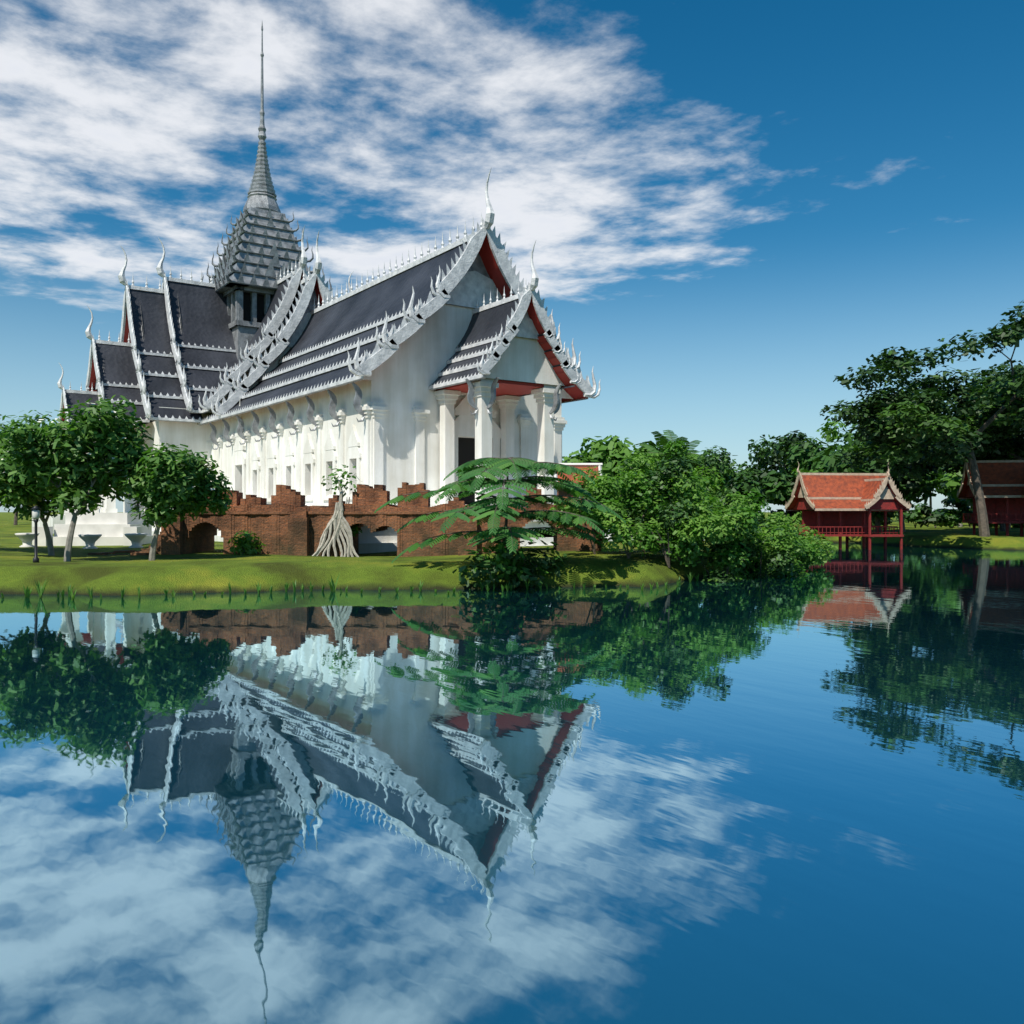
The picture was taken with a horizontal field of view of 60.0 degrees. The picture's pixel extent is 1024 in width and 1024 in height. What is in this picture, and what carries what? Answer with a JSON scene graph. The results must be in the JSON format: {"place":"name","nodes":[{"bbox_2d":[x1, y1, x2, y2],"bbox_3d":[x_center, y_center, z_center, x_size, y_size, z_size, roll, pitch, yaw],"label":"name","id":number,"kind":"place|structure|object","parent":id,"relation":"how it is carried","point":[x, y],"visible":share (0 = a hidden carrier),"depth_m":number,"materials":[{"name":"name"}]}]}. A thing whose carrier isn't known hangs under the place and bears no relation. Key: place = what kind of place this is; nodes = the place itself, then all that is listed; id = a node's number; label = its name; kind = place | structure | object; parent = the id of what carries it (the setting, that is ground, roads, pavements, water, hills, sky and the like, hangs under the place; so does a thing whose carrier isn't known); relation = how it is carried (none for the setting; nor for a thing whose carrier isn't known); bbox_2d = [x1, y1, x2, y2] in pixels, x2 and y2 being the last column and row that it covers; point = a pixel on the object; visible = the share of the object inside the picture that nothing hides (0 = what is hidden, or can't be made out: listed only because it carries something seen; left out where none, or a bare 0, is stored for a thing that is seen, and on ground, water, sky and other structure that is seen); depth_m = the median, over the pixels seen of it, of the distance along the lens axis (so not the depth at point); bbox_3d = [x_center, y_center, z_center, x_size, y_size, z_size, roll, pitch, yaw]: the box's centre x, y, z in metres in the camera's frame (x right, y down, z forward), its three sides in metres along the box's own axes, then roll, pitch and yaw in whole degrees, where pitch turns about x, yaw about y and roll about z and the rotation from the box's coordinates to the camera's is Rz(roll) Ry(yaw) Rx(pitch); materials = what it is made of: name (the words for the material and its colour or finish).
{"place":"outdoors","nodes":[
{"label":"outdoors","id":0,"kind":"place"},
{"bbox_2d":[0,543,1023,1023],"bbox_3d":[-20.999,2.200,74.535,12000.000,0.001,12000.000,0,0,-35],"label":"water","id":1,"kind":"structure","parent":0,"point":[768,799],"depth_m":6.72,"materials":[{"name":"blue liquid"}]},
{"bbox_2d":[0,550,835,599],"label":"bank reeds","id":2,"kind":"object","parent":1,"relation":"on","point":[40,591],"visible":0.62,"depth_m":24.27,"materials":[{"name":"green plant"}]},
{"bbox_2d":[785,463,910,549],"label":"pavilion","id":3,"kind":"structure","parent":1,"relation":"in","point":[840,505],"depth_m":53.18,"materials":[{"name":"red paint"}]},
{"bbox_2d":[0,512,1023,595],"bbox_3d":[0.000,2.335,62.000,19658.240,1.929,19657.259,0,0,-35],"label":"ground","id":4,"kind":"structure","parent":0,"point":[216,570],"depth_m":26.48,"materials":[{"name":"green plant"}]},
{"bbox_2d":[0,496,17,524],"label":"tree","id":5,"kind":"object","parent":4,"relation":"on","point":[16,518],"depth_m":110.95,"materials":[{"name":"brown plant"}]},
{"bbox_2d":[15,533,39,546],"bbox_3d":[-20.500,1.201,37.500,0.940,0.620,0.940,0,0,-35],"label":"planter","id":6,"kind":"object","parent":4,"relation":"on","point":[27,539],"visible":0.82,"depth_m":37.27,"materials":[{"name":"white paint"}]},
{"bbox_2d":[31,505,40,562],"bbox_3d":[-14.600,0.680,27.200,0.296,1.800,0.296,0,0,-13],"label":"lamp post","id":7,"kind":"object","parent":4,"relation":"on","point":[35,514],"visible":0.95,"depth_m":27.16,"materials":[{"name":"black metal"}]},
{"bbox_2d":[0,432,72,555],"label":"tree","id":8,"kind":"object","parent":4,"relation":"on","point":[16,493],"visible":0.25,"depth_m":30.31,"materials":[{"name":"green plant"}]},
{"bbox_2d":[0,410,79,510],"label":"tree","id":9,"kind":"object","parent":4,"relation":"on","point":[36,417],"depth_m":33.49,"materials":[{"name":"green plant"}]},
{"bbox_2d":[0,395,153,561],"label":"tree","id":10,"kind":"object","parent":4,"relation":"on","point":[82,457],"visible":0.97,"depth_m":28.21,"materials":[{"name":"green plant"}]},
{"bbox_2d":[78,534,101,548],"bbox_3d":[-17.600,1.240,37.000,0.940,0.620,0.940,0,0,-35],"label":"planter","id":11,"kind":"object","parent":4,"relation":"on","point":[89,540],"visible":0.95,"depth_m":36.80,"materials":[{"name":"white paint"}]},
{"bbox_2d":[32,513,152,545],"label":"white steps","id":12,"kind":"structure","parent":4,"relation":"on","point":[112,528],"depth_m":39.70,"materials":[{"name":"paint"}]},
{"bbox_2d":[124,533,146,547],"bbox_3d":[-15.900,1.219,37.500,0.940,0.620,0.940,0,0,-35],"label":"planter","id":13,"kind":"object","parent":4,"relation":"on","point":[135,539],"visible":0.95,"depth_m":37.29,"materials":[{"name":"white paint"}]},
{"bbox_2d":[114,440,233,560],"bbox_3d":[-11.263,-0.312,29.508,2.962,4.047,3.646,0,0,23],"label":"tree","id":14,"kind":"object","parent":4,"relation":"on","point":[167,487],"visible":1,"depth_m":28.77,"materials":[{"name":"green plant"}]},
{"bbox_2d":[88,463,602,556],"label":"ruin wall","id":15,"kind":"structure","parent":4,"relation":"on","point":[287,521],"depth_m":33.20,"materials":[{"name":"brick"}]},
{"bbox_2d":[227,464,361,554],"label":"wall plants","id":16,"kind":"object","parent":15,"relation":"attached to","point":[245,544],"depth_m":32.80,"materials":[{"name":"green plant"}]},
{"bbox_2d":[32,23,704,553],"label":"temple","id":17,"kind":"structure","parent":4,"relation":"on","point":[264,363],"depth_m":51.28,"materials":[{"name":"paint"}]},
{"bbox_2d":[374,457,625,569],"bbox_3d":[-0.102,0.086,26.608,7.147,3.525,6.448,0,0,-35],"label":"tree","id":18,"kind":"object","parent":4,"relation":"on","point":[481,509],"visible":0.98,"depth_m":25.66,"materials":[{"name":"green plant"}]},
{"bbox_2d":[452,536,566,587],"bbox_3d":[0.117,1.507,25.848,1.850,1.640,4.051,0,0,43],"label":"bush","id":19,"kind":"object","parent":4,"relation":"on","point":[508,563],"visible":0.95,"depth_m":25.47,"materials":[{"name":"green plant"}]},
{"bbox_2d":[562,435,643,480],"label":"tree","id":20,"kind":"object","parent":4,"relation":"on","point":[611,453],"visible":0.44,"depth_m":76.59,"materials":[{"name":"green plant"}]},
{"bbox_2d":[630,441,667,471],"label":"tree","id":21,"kind":"object","parent":4,"relation":"on","point":[651,445],"visible":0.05,"depth_m":80.53,"materials":[{"name":"green plant"}]},
{"bbox_2d":[631,430,711,475],"bbox_3d":[11.203,-2.072,62.426,5.957,7.813,6.464,0,0,17],"label":"tree","id":22,"kind":"object","parent":4,"relation":"on","point":[661,439],"visible":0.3,"depth_m":61.73,"materials":[{"name":"green plant"}]},
{"bbox_2d":[549,441,837,582],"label":"shrubs","id":23,"kind":"object","parent":4,"relation":"on","point":[695,514],"visible":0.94,"depth_m":28.88,"materials":[{"name":"green plant"}]},
{"bbox_2d":[690,457,727,487],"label":"tree","id":24,"kind":"object","parent":4,"relation":"on","point":[699,472],"visible":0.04,"depth_m":94.15,"materials":[{"name":"green plant"}]},
{"bbox_2d":[700,449,737,489],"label":"tree","id":25,"kind":"object","parent":4,"relation":"on","point":[729,470],"visible":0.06,"depth_m":127.84,"materials":[{"name":"green plant"}]},
{"bbox_2d":[711,469,740,493],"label":"tree","id":26,"kind":"object","parent":4,"relation":"on","point":[735,475],"visible":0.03,"depth_m":132.89,"materials":[{"name":"green plant"}]},
{"bbox_2d":[721,473,767,511],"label":"tree","id":27,"kind":"object","parent":4,"relation":"on","point":[748,482],"visible":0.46,"depth_m":88.22,"materials":[{"name":"green plant"}]},
{"bbox_2d":[733,461,768,504],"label":"tree","id":28,"kind":"object","parent":4,"relation":"on","point":[754,471],"visible":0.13,"depth_m":140.03,"materials":[{"name":"green plant"}]},
{"bbox_2d":[758,470,797,517],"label":"tree","id":29,"kind":"object","parent":4,"relation":"on","point":[776,487],"visible":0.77,"depth_m":80.82,"materials":[{"name":"green plant"}]},
{"bbox_2d":[748,430,823,474],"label":"tree","id":30,"kind":"object","parent":4,"relation":"on","point":[776,453],"visible":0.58,"depth_m":138.97,"materials":[{"name":"green plant"}]},
{"bbox_2d":[791,468,830,475],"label":"tree","id":31,"kind":"object","parent":4,"relation":"on","point":[794,472],"visible":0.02,"depth_m":95.11,"materials":[{"name":"green plant"}]},
{"bbox_2d":[786,438,854,472],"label":"tree","id":32,"kind":"object","parent":4,"relation":"on","point":[804,457],"visible":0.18,"depth_m":98.18,"materials":[{"name":"green plant"}]},
{"bbox_2d":[800,418,855,457],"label":"tree","id":33,"kind":"object","parent":4,"relation":"on","point":[827,430],"visible":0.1,"depth_m":137.47,"materials":[{"name":"green plant"}]},
{"bbox_2d":[663,496,1023,527],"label":"shrubs","id":34,"kind":"object","parent":4,"relation":"on","point":[950,518],"visible":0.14,"depth_m":79.60,"materials":[{"name":"green plant"}]},
{"bbox_2d":[812,421,941,531],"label":"tree","id":35,"kind":"object","parent":4,"relation":"on","point":[914,487],"visible":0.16,"depth_m":68.40,"materials":[{"name":"green plant"}]},
{"bbox_2d":[842,457,915,531],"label":"tree","id":36,"kind":"object","parent":4,"relation":"on","point":[876,516],"visible":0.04,"depth_m":67.33,"materials":[{"name":"green plant"}]},
{"bbox_2d":[898,473,935,519],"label":"tree","id":37,"kind":"object","parent":4,"relation":"on","point":[928,481],"visible":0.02,"depth_m":141.30,"materials":[{"name":"green plant"}]},
{"bbox_2d":[820,300,1023,536],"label":"tall tree","id":38,"kind":"object","parent":4,"relation":"on","point":[907,416],"visible":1,"depth_m":54.28,"materials":[{"name":"green plant"}]},
{"bbox_2d":[921,467,945,506],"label":"tree","id":39,"kind":"object","parent":4,"relation":"on","point":[936,477],"visible":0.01,"depth_m":142.49,"materials":[{"name":"green plant"}]},
{"bbox_2d":[934,473,965,526],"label":"tree","id":40,"kind":"object","parent":4,"relation":"on","point":[944,491],"visible":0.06,"depth_m":93.68,"materials":[{"name":"green plant"}]},
{"bbox_2d":[914,360,1023,474],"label":"tall tree","id":41,"kind":"object","parent":4,"relation":"on","point":[1009,449],"visible":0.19,"depth_m":61.77,"materials":[{"name":"green plant"}]},
{"bbox_2d":[940,468,1005,530],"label":"tree","id":42,"kind":"object","parent":4,"relation":"on","point":[952,483],"visible":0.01,"depth_m":71.49,"materials":[{"name":"green plant"}]},
{"bbox_2d":[942,462,1010,528],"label":"tree","id":43,"kind":"object","parent":4,"relation":"on","point":[960,480],"depth_m":75.82,"materials":[{"name":"green plant"}]},
{"bbox_2d":[957,457,1023,535],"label":"pavilion","id":44,"kind":"structure","parent":4,"relation":"on","point":[1002,481],"depth_m":59.96,"materials":[{"name":"red paint"}]},
{"bbox_2d":[0,0,1023,511],"label":"sky","id":45,"kind":"structure","parent":0,"point":[729,208],"materials":[{"name":"blue"}]}
]}

